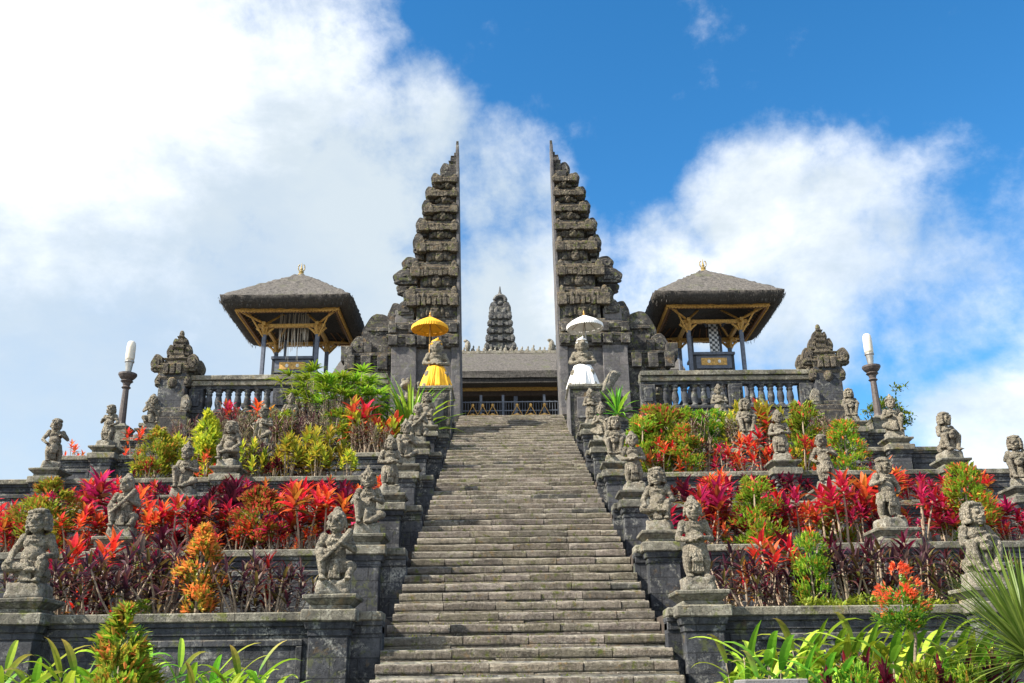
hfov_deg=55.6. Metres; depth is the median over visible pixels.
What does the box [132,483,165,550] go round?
cordyline plant
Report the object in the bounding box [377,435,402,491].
guardian statue
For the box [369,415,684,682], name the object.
stone staircase
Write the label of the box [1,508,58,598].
guardian statue
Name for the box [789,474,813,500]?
cordyline plant
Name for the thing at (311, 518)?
cordyline plant
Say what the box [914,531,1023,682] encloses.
yucca tree
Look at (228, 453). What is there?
guardian statue
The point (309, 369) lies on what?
lady palm
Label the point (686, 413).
green bush
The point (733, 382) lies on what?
balustrade
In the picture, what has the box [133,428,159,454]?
stone pedestal
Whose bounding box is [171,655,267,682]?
ginger plant
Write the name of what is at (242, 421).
twiggy shrub
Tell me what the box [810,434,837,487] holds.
guardian statue
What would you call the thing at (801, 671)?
ginger plant
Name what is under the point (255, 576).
purple cordyline
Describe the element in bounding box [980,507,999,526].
cordyline plant
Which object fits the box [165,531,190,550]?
cordyline plant
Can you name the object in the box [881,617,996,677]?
ginger plant
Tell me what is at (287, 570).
purple cordyline
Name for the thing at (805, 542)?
green bush
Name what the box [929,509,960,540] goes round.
cordyline plant
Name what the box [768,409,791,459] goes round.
guardian statue
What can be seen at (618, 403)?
young palm
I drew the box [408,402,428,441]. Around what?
guardian statue
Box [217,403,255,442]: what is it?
twiggy shrub
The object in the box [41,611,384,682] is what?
terrace wall
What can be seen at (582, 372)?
guardian statue
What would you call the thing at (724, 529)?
cordyline plant
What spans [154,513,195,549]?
cordyline plant
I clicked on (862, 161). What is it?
sky
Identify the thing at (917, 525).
cordyline plant
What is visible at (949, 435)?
guardian statue
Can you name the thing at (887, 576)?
purple cordyline
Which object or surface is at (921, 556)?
purple cordyline
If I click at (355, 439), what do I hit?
twiggy shrub
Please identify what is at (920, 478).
cordyline plant
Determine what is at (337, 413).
green bush
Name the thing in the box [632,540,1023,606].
terrace wall
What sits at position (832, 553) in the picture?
purple cordyline
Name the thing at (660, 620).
terrain
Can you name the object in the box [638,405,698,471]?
clipped shrub
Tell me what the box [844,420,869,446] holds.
stone pedestal
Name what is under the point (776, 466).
stone pedestal
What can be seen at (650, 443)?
green bush
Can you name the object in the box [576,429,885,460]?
terrace wall
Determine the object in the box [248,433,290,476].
twiggy shrub
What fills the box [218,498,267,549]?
cordyline plant
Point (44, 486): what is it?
clipped shrub
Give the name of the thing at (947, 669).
ginger plant
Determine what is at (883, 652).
ginger plant
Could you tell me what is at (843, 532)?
plant
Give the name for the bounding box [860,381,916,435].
leafy tree
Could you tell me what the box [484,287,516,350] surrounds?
shrine tower
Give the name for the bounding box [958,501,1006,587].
guardian statue
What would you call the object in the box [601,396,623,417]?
carving plinth
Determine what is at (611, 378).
stone tail
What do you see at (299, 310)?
thatched pavilion
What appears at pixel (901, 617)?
flowering tree
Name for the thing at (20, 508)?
cordyline plant
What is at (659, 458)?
cordyline plant
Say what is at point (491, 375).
thatched hall
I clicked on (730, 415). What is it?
croton shrub
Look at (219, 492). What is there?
cordyline plant
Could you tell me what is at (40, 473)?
stone pedestal
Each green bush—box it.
[135,598,151,613]
[267,408,298,446]
[320,407,366,452]
[367,406,388,432]
[639,440,673,471]
[659,405,703,443]
[689,407,727,448]
[790,530,836,605]
[833,660,879,682]
[895,658,938,682]
[946,660,988,682]
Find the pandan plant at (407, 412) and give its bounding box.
[371,370,464,433]
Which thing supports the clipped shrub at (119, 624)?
on the terrain
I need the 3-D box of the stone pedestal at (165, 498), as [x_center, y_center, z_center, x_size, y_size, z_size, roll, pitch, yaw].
[-6.826,4.014,19.957,0.768,1.616,0.717,-1,-20,0]
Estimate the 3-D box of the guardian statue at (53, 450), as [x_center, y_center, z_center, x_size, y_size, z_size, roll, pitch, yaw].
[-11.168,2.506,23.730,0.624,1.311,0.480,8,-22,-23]
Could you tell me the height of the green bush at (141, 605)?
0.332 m
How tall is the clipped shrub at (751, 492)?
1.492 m
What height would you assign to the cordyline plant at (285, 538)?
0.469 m
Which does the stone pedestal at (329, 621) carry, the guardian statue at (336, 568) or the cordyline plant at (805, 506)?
the guardian statue at (336, 568)
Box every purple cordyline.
[0,559,51,592]
[13,557,84,613]
[19,540,115,614]
[53,558,114,614]
[70,539,169,613]
[74,551,138,613]
[86,526,196,613]
[108,538,194,613]
[137,531,217,612]
[194,553,255,612]
[202,547,269,612]
[224,554,296,612]
[242,547,307,612]
[261,557,317,611]
[709,539,779,606]
[709,552,753,606]
[715,549,780,606]
[739,558,785,606]
[746,543,815,605]
[768,556,821,605]
[795,539,871,601]
[817,532,885,604]
[818,540,904,605]
[841,533,925,603]
[863,542,942,601]
[874,527,943,596]
[895,543,952,602]
[909,535,964,602]
[923,549,963,603]
[935,545,964,591]
[1003,549,1023,584]
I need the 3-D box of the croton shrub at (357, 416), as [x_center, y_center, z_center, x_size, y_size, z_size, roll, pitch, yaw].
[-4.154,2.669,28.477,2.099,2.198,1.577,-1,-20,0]
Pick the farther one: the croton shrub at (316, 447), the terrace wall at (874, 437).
the terrace wall at (874, 437)
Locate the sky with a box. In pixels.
[0,0,1023,478]
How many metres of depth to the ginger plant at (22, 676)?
11.07 m
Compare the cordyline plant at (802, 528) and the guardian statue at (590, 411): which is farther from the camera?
the guardian statue at (590, 411)
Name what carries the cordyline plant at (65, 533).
on the terrain
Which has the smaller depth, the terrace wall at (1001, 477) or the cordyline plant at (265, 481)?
the cordyline plant at (265, 481)
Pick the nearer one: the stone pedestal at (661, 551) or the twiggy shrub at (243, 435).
the stone pedestal at (661, 551)
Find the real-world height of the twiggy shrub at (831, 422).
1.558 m
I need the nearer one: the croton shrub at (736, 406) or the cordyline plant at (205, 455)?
the cordyline plant at (205, 455)
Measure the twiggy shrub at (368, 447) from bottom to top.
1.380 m
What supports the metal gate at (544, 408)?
attached to the split gate at (427, 279)
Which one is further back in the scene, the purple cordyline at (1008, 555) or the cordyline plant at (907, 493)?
the cordyline plant at (907, 493)
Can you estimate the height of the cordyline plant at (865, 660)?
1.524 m
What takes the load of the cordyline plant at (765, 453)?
on the terrain
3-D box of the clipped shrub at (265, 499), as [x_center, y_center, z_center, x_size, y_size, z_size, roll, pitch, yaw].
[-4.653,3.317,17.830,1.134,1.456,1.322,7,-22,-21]
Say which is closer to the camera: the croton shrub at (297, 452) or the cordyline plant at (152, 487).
the cordyline plant at (152, 487)
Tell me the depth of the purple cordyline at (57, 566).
14.63 m
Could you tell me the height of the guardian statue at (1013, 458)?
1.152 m
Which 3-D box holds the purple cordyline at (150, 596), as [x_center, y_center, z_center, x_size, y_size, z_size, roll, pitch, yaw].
[-5.280,3.608,14.561,1.330,1.301,1.194,0,-20,-3]
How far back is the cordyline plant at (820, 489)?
18.40 m
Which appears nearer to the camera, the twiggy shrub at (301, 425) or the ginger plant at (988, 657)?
the ginger plant at (988, 657)
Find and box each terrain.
[384,618,391,636]
[629,553,633,571]
[655,616,664,643]
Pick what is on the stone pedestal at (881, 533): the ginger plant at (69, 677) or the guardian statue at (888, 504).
the guardian statue at (888, 504)
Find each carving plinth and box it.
[394,398,415,411]
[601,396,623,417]
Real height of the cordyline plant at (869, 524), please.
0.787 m
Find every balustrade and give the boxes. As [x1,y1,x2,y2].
[188,373,389,421]
[638,369,813,415]
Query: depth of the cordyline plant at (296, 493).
17.87 m
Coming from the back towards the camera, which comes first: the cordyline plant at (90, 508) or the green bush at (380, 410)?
the green bush at (380, 410)
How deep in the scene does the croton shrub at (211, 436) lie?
24.70 m
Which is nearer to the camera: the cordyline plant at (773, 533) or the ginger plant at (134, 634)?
the ginger plant at (134, 634)
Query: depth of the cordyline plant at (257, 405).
31.50 m
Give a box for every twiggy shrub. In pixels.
[165,416,201,454]
[189,414,224,443]
[207,408,234,443]
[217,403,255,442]
[235,407,257,433]
[236,443,261,476]
[237,410,273,443]
[239,424,268,476]
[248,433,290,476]
[268,411,294,446]
[269,407,282,416]
[276,410,309,450]
[294,406,322,449]
[296,398,308,429]
[307,411,330,450]
[347,419,367,452]
[355,418,380,452]
[366,421,394,452]
[688,408,711,441]
[692,433,724,471]
[723,417,739,447]
[811,412,831,433]
[812,409,848,445]
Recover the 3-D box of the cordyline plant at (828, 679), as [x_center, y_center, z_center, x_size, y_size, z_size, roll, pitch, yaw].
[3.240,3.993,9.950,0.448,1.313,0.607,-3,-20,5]
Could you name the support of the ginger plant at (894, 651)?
on the terrain
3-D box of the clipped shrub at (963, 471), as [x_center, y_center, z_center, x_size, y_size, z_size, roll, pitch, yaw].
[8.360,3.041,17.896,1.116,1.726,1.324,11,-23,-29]
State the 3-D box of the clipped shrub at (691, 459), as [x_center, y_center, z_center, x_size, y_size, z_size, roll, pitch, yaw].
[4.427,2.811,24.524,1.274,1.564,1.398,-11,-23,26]
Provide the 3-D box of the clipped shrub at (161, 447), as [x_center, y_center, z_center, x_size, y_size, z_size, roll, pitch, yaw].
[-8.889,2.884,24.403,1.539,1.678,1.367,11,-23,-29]
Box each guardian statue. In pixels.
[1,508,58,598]
[40,418,68,467]
[96,404,119,445]
[105,473,140,535]
[141,394,161,427]
[170,441,198,494]
[214,420,241,466]
[252,404,272,442]
[281,392,298,425]
[314,507,356,593]
[350,465,385,532]
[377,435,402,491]
[396,418,418,463]
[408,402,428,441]
[420,338,451,390]
[420,392,435,424]
[566,336,599,389]
[583,388,597,422]
[590,401,608,439]
[603,416,625,460]
[620,431,645,489]
[639,466,674,529]
[675,496,716,589]
[710,384,727,421]
[736,398,756,437]
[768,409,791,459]
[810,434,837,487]
[841,388,859,419]
[869,457,908,528]
[881,394,904,437]
[935,411,963,459]
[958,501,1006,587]
[1003,435,1023,486]
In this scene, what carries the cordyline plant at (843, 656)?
on the terrain
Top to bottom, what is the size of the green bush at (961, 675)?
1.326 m
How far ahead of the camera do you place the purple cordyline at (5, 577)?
15.20 m
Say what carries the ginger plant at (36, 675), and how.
on the terrain
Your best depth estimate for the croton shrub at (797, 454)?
24.52 m
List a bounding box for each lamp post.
[113,341,136,448]
[862,333,886,428]
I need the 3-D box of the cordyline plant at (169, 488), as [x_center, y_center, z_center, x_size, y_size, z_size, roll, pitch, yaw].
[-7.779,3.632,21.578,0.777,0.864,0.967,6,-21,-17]
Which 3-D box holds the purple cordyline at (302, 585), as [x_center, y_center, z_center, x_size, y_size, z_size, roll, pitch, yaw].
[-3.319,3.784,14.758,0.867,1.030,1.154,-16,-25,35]
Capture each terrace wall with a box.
[0,475,434,516]
[0,505,423,560]
[0,548,407,622]
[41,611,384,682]
[60,452,442,485]
[119,434,449,461]
[138,419,454,437]
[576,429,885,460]
[585,446,937,480]
[596,468,1010,512]
[611,416,809,431]
[611,499,1016,548]
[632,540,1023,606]
[663,604,974,678]
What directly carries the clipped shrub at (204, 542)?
on the terrain at (387, 622)
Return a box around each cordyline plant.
[0,498,10,551]
[0,498,22,551]
[0,516,24,551]
[0,526,23,551]
[4,493,48,551]
[48,485,96,551]
[48,487,73,508]
[48,533,114,614]
[53,511,90,551]
[58,527,130,614]
[61,487,94,508]
[63,439,84,455]
[66,530,91,551]
[68,466,133,547]
[72,501,106,551]
[79,469,113,503]
[83,512,113,548]
[99,475,120,507]
[103,483,145,531]
[118,522,206,612]
[121,426,145,454]
[132,455,160,477]
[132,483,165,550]
[134,508,158,549]
[137,499,175,550]
[142,479,161,503]
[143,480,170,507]
[144,486,171,507]
[148,492,188,550]
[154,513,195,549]
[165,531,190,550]
[176,495,209,549]
[177,491,237,548]
[181,473,257,549]
[183,524,193,548]
[195,448,215,476]
[200,500,244,549]
[206,476,231,506]
[212,482,227,505]
[215,519,254,549]
[217,398,242,421]
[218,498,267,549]
[220,477,252,505]
[223,523,241,549]
[246,397,273,420]
[246,512,291,549]
[254,491,311,549]
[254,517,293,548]
[262,454,286,475]
[262,476,280,490]
[264,500,323,548]
[273,481,289,500]
[274,476,333,548]
[279,532,298,548]
[281,478,299,500]
[299,524,330,548]
[301,511,319,548]
[305,478,355,531]
[307,479,317,505]
[311,484,354,547]
[314,491,355,540]
[316,475,346,500]
[320,482,339,504]
[342,396,397,452]
[346,481,357,491]
[355,474,381,490]
[641,445,664,468]
[646,435,686,471]
[666,477,683,501]
[670,474,722,534]
[681,500,732,543]
[685,471,734,543]
[696,476,716,492]
[698,474,771,543]
[703,467,727,492]
[703,525,721,543]
[709,442,736,471]
[710,504,745,543]
[711,430,747,470]
[723,438,763,470]
[727,472,754,501]
[729,523,819,605]
[735,515,751,533]
[735,522,765,536]
[738,425,772,470]
[743,435,790,470]
[744,530,809,605]
[757,485,811,542]
[758,510,793,537]
[759,509,777,542]
[768,470,799,500]
[773,484,810,542]
[777,507,818,540]
[789,434,815,469]
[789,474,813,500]
[789,511,815,538]
[795,500,826,539]
[799,483,847,542]
[815,469,860,542]
[819,651,856,682]
[820,665,832,682]
[836,484,875,541]
[842,500,871,541]
[846,457,912,524]
[855,450,873,468]
[856,645,893,682]
[863,511,879,532]
[876,653,905,682]
[891,466,915,499]
[892,479,945,540]
[900,471,942,499]
[900,487,959,540]
[901,475,925,499]
[908,518,924,539]
[924,478,941,497]
[925,492,960,540]
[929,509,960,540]
[933,654,955,682]
[935,472,974,493]
[959,647,997,682]
[967,492,1009,529]
[968,469,997,490]
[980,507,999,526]
[982,642,1021,682]
[989,510,1023,540]
[996,495,1023,540]
[1010,506,1023,523]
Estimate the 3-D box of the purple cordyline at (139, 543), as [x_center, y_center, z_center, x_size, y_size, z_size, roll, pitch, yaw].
[-5.713,3.717,15.252,1.711,1.610,1.457,-11,-23,26]
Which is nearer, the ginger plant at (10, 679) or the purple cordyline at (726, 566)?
the ginger plant at (10, 679)
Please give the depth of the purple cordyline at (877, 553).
14.38 m
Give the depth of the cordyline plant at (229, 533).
17.84 m
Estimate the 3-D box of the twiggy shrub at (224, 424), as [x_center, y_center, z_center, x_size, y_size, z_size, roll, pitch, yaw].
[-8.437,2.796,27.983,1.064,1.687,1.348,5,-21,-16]
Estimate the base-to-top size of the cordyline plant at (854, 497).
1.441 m
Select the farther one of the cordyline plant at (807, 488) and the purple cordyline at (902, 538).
the cordyline plant at (807, 488)
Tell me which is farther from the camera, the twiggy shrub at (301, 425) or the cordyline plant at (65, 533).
the twiggy shrub at (301, 425)
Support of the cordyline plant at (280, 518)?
on the terrain
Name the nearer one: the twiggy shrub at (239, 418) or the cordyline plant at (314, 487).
the cordyline plant at (314, 487)
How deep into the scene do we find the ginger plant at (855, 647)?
11.65 m
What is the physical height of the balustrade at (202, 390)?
1.665 m
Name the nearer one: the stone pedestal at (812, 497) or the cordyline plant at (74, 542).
the cordyline plant at (74, 542)
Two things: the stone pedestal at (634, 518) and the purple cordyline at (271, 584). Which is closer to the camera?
the purple cordyline at (271, 584)
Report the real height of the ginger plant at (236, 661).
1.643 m
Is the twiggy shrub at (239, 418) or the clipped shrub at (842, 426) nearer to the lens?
the clipped shrub at (842, 426)
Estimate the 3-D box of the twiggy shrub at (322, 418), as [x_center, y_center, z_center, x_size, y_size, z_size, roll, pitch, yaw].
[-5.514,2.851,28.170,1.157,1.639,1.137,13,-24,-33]
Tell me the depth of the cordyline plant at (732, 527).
18.57 m
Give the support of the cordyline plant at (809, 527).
on the terrain at (631, 560)
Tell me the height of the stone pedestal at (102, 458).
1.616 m
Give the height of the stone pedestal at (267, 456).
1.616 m
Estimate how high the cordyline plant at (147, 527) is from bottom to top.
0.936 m
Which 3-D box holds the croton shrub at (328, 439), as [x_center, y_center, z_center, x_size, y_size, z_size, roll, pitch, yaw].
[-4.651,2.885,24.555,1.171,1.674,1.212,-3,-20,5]
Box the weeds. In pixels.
[409,496,648,676]
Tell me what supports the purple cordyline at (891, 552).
on the terrain at (660, 620)
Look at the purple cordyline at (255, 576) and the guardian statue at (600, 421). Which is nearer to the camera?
the purple cordyline at (255, 576)
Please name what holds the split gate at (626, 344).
on the temple court
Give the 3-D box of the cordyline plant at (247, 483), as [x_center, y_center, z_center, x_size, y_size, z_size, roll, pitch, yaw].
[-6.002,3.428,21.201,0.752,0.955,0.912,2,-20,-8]
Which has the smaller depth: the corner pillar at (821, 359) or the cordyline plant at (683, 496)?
the cordyline plant at (683, 496)
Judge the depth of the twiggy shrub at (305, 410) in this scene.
30.71 m
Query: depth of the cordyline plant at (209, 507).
17.66 m
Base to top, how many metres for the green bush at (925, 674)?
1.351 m
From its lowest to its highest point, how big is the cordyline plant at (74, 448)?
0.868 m
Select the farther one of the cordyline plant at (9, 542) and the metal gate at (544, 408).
the metal gate at (544, 408)
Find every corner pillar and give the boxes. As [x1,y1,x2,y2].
[148,330,205,436]
[794,324,852,429]
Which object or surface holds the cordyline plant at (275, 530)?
on the terrain
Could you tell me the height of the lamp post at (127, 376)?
4.150 m
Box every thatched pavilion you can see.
[218,264,364,409]
[645,259,785,404]
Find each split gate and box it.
[341,141,462,426]
[549,140,677,423]
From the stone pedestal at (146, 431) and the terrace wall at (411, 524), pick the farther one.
the stone pedestal at (146, 431)
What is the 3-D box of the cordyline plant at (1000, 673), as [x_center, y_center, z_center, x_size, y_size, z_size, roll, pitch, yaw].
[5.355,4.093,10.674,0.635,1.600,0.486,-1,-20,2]
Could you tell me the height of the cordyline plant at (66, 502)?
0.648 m
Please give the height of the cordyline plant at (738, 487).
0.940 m
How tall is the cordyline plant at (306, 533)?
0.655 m
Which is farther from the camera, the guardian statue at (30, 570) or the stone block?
the guardian statue at (30, 570)
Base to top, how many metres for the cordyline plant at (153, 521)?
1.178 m
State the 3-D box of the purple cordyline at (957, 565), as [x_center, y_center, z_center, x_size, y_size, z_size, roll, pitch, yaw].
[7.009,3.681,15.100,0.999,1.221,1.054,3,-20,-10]
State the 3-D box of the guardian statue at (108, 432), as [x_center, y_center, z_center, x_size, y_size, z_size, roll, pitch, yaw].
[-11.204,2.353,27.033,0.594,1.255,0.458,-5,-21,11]
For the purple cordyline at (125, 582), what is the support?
on the terrain at (387, 622)
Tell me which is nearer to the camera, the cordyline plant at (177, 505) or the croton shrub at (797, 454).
the cordyline plant at (177, 505)
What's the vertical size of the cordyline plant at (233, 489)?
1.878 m
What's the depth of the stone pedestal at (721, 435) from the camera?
29.87 m
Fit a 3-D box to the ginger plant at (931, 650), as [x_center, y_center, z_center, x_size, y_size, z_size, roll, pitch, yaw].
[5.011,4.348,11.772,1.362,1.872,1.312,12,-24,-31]
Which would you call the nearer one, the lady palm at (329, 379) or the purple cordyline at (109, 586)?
the purple cordyline at (109, 586)
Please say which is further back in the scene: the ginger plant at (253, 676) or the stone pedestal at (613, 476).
the stone pedestal at (613, 476)
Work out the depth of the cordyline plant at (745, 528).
17.89 m
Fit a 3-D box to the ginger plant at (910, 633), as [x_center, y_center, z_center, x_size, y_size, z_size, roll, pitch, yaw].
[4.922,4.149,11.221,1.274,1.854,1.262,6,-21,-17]
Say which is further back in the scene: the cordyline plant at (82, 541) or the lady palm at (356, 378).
the lady palm at (356, 378)
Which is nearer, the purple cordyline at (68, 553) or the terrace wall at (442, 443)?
the purple cordyline at (68, 553)
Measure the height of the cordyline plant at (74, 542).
1.678 m
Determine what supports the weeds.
on the stone staircase
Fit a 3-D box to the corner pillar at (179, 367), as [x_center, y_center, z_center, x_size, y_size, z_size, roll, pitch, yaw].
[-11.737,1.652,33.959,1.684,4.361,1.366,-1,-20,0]
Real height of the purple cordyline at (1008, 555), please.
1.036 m
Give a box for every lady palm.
[268,359,358,428]
[292,372,379,434]
[296,370,390,425]
[305,362,399,426]
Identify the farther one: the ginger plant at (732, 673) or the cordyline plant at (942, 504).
the cordyline plant at (942, 504)
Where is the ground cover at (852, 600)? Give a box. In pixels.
[790,592,956,605]
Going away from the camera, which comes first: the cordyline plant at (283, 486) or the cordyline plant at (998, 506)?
the cordyline plant at (998, 506)
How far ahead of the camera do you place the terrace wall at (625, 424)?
33.45 m
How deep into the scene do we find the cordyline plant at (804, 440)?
24.07 m
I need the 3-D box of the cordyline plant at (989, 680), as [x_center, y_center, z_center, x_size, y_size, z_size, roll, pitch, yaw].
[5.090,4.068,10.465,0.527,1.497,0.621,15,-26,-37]
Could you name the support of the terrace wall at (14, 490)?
on the terrain
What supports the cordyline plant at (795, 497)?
on the terrain at (631, 560)
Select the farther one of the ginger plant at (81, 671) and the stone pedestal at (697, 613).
the stone pedestal at (697, 613)
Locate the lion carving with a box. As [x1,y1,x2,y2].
[399,377,419,398]
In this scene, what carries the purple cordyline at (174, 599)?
on the terrain at (387, 622)
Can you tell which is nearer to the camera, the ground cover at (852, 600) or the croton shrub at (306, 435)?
the ground cover at (852, 600)
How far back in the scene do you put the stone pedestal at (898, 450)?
26.59 m
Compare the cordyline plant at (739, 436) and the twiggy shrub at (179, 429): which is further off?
the twiggy shrub at (179, 429)
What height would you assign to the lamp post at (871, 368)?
4.150 m
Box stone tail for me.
[601,370,620,395]
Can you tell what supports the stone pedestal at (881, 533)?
on the terrain at (660, 620)
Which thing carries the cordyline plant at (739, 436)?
on the terrain
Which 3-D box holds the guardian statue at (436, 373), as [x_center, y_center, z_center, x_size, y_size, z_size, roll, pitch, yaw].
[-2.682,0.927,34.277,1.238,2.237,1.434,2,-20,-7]
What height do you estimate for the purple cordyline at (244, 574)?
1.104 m
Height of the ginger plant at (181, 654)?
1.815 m
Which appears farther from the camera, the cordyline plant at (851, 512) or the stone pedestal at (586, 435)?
the stone pedestal at (586, 435)
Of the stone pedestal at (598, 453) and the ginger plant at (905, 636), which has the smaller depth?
the ginger plant at (905, 636)
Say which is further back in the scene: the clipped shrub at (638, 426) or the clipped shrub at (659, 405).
the clipped shrub at (659, 405)
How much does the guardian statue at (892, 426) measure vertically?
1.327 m
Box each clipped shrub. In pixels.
[1,475,87,547]
[83,600,171,682]
[91,641,142,682]
[126,424,182,477]
[169,521,233,612]
[229,483,291,549]
[623,413,671,471]
[628,403,667,441]
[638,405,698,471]
[655,403,671,421]
[663,422,713,471]
[722,474,788,543]
[784,399,834,469]
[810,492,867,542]
[826,418,874,469]
[939,460,1004,540]
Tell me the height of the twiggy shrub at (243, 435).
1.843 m
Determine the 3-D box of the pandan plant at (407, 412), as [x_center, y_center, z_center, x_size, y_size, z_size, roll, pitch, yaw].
[-3.480,2.551,32.459,3.962,3.204,4.120,-1,-20,0]
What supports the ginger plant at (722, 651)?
on the terrain
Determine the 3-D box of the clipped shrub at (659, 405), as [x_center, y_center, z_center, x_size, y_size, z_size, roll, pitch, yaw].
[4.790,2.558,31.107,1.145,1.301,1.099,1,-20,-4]
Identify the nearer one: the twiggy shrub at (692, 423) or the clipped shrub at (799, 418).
the clipped shrub at (799, 418)
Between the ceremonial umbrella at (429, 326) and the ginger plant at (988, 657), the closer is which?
the ginger plant at (988, 657)
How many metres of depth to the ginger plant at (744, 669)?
10.91 m
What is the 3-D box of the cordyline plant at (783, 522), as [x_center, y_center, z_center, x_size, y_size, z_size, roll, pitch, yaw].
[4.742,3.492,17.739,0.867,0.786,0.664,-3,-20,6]
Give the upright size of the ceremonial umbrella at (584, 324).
3.200 m
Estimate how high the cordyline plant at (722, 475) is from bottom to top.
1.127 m
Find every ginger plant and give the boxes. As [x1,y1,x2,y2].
[0,640,89,682]
[4,631,151,682]
[5,673,16,682]
[23,639,139,682]
[30,660,100,682]
[75,631,186,682]
[155,638,256,682]
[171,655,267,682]
[196,640,298,682]
[198,645,309,682]
[666,648,778,682]
[689,621,811,679]
[691,634,801,682]
[718,618,860,682]
[722,650,830,681]
[753,641,855,682]
[754,618,877,682]
[757,619,873,678]
[789,612,935,678]
[803,619,934,682]
[826,612,939,682]
[873,643,981,682]
[878,624,1004,682]
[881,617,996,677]
[898,618,984,681]
[903,638,1021,682]
[936,646,1010,682]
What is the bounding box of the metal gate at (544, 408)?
[462,394,558,415]
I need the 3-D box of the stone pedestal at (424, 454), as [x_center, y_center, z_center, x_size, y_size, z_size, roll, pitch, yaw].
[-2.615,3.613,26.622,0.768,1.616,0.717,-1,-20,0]
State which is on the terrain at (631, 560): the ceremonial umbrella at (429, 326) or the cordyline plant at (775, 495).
the cordyline plant at (775, 495)
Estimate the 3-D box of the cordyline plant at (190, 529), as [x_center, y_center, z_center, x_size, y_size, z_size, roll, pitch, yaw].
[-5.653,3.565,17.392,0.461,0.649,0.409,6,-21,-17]
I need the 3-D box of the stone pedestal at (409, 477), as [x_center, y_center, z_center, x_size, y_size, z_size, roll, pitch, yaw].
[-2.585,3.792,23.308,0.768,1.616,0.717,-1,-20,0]
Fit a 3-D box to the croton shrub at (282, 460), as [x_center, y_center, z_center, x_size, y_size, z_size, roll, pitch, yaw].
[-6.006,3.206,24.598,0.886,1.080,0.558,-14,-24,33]
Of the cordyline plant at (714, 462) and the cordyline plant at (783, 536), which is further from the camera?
the cordyline plant at (714, 462)
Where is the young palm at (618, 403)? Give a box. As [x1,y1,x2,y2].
[597,385,639,419]
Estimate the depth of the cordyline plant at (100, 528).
17.83 m
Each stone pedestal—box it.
[0,597,64,682]
[26,467,71,498]
[86,445,124,477]
[89,536,149,612]
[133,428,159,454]
[158,495,201,549]
[208,465,247,507]
[248,443,276,476]
[300,594,362,682]
[343,533,390,610]
[376,492,408,547]
[396,463,421,505]
[411,442,431,474]
[417,385,454,444]
[423,425,438,451]
[565,384,602,443]
[579,423,596,460]
[588,440,607,484]
[600,461,626,512]
[615,489,649,556]
[636,529,684,618]
[668,589,732,682]
[712,421,735,447]
[732,438,762,470]
[764,459,802,500]
[805,487,851,540]
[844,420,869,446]
[863,527,922,597]
[878,436,915,469]
[929,457,971,495]
[948,586,1023,682]
[997,485,1023,539]
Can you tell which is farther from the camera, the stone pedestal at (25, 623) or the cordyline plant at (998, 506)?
the cordyline plant at (998, 506)
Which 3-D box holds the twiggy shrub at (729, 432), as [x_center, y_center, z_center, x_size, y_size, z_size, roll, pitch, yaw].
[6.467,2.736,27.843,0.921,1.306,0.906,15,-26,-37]
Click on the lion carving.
(404, 384)
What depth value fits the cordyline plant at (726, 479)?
18.65 m
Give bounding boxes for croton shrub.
[130,466,141,477]
[158,431,188,477]
[171,407,223,476]
[172,441,208,476]
[239,436,270,476]
[259,448,289,475]
[269,430,305,475]
[282,423,327,475]
[303,424,349,475]
[303,439,331,475]
[337,447,360,475]
[338,394,402,452]
[716,408,737,447]
[727,399,739,427]
[751,397,788,446]
[789,446,804,469]
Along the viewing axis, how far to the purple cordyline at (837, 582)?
14.68 m
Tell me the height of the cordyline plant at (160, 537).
1.779 m
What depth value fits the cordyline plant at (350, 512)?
18.07 m
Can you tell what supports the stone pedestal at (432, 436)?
on the terrain
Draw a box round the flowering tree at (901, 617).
[869,560,935,663]
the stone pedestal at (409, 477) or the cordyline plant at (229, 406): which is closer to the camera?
the stone pedestal at (409, 477)
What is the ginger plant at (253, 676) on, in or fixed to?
on the terrain
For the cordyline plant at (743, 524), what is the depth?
17.96 m
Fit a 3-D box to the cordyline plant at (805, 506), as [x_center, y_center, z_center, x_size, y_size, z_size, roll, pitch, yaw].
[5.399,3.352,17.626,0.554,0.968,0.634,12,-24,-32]
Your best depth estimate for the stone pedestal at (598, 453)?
26.52 m
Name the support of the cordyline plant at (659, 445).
on the terrain
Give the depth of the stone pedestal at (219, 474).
23.21 m
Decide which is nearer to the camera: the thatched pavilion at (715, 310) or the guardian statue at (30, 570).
the guardian statue at (30, 570)
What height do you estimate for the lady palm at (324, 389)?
2.218 m
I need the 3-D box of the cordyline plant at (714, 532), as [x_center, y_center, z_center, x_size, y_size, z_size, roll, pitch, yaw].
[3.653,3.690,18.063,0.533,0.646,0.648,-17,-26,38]
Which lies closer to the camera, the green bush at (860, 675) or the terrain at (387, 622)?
the green bush at (860, 675)
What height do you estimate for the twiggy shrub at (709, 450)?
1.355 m
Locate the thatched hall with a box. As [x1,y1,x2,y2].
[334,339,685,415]
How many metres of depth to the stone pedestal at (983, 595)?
13.38 m
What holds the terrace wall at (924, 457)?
on the terrain
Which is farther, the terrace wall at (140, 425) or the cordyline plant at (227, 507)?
the terrace wall at (140, 425)
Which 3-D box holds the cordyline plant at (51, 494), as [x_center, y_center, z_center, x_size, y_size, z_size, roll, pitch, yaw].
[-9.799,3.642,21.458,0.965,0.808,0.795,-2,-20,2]
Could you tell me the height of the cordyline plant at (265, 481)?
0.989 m
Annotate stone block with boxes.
[734,679,807,682]
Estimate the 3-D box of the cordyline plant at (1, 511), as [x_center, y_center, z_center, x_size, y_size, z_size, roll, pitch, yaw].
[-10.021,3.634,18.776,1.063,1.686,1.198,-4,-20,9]
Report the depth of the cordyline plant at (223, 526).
17.58 m
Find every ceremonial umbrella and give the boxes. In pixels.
[411,313,447,361]
[567,310,603,350]
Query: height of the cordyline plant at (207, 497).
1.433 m

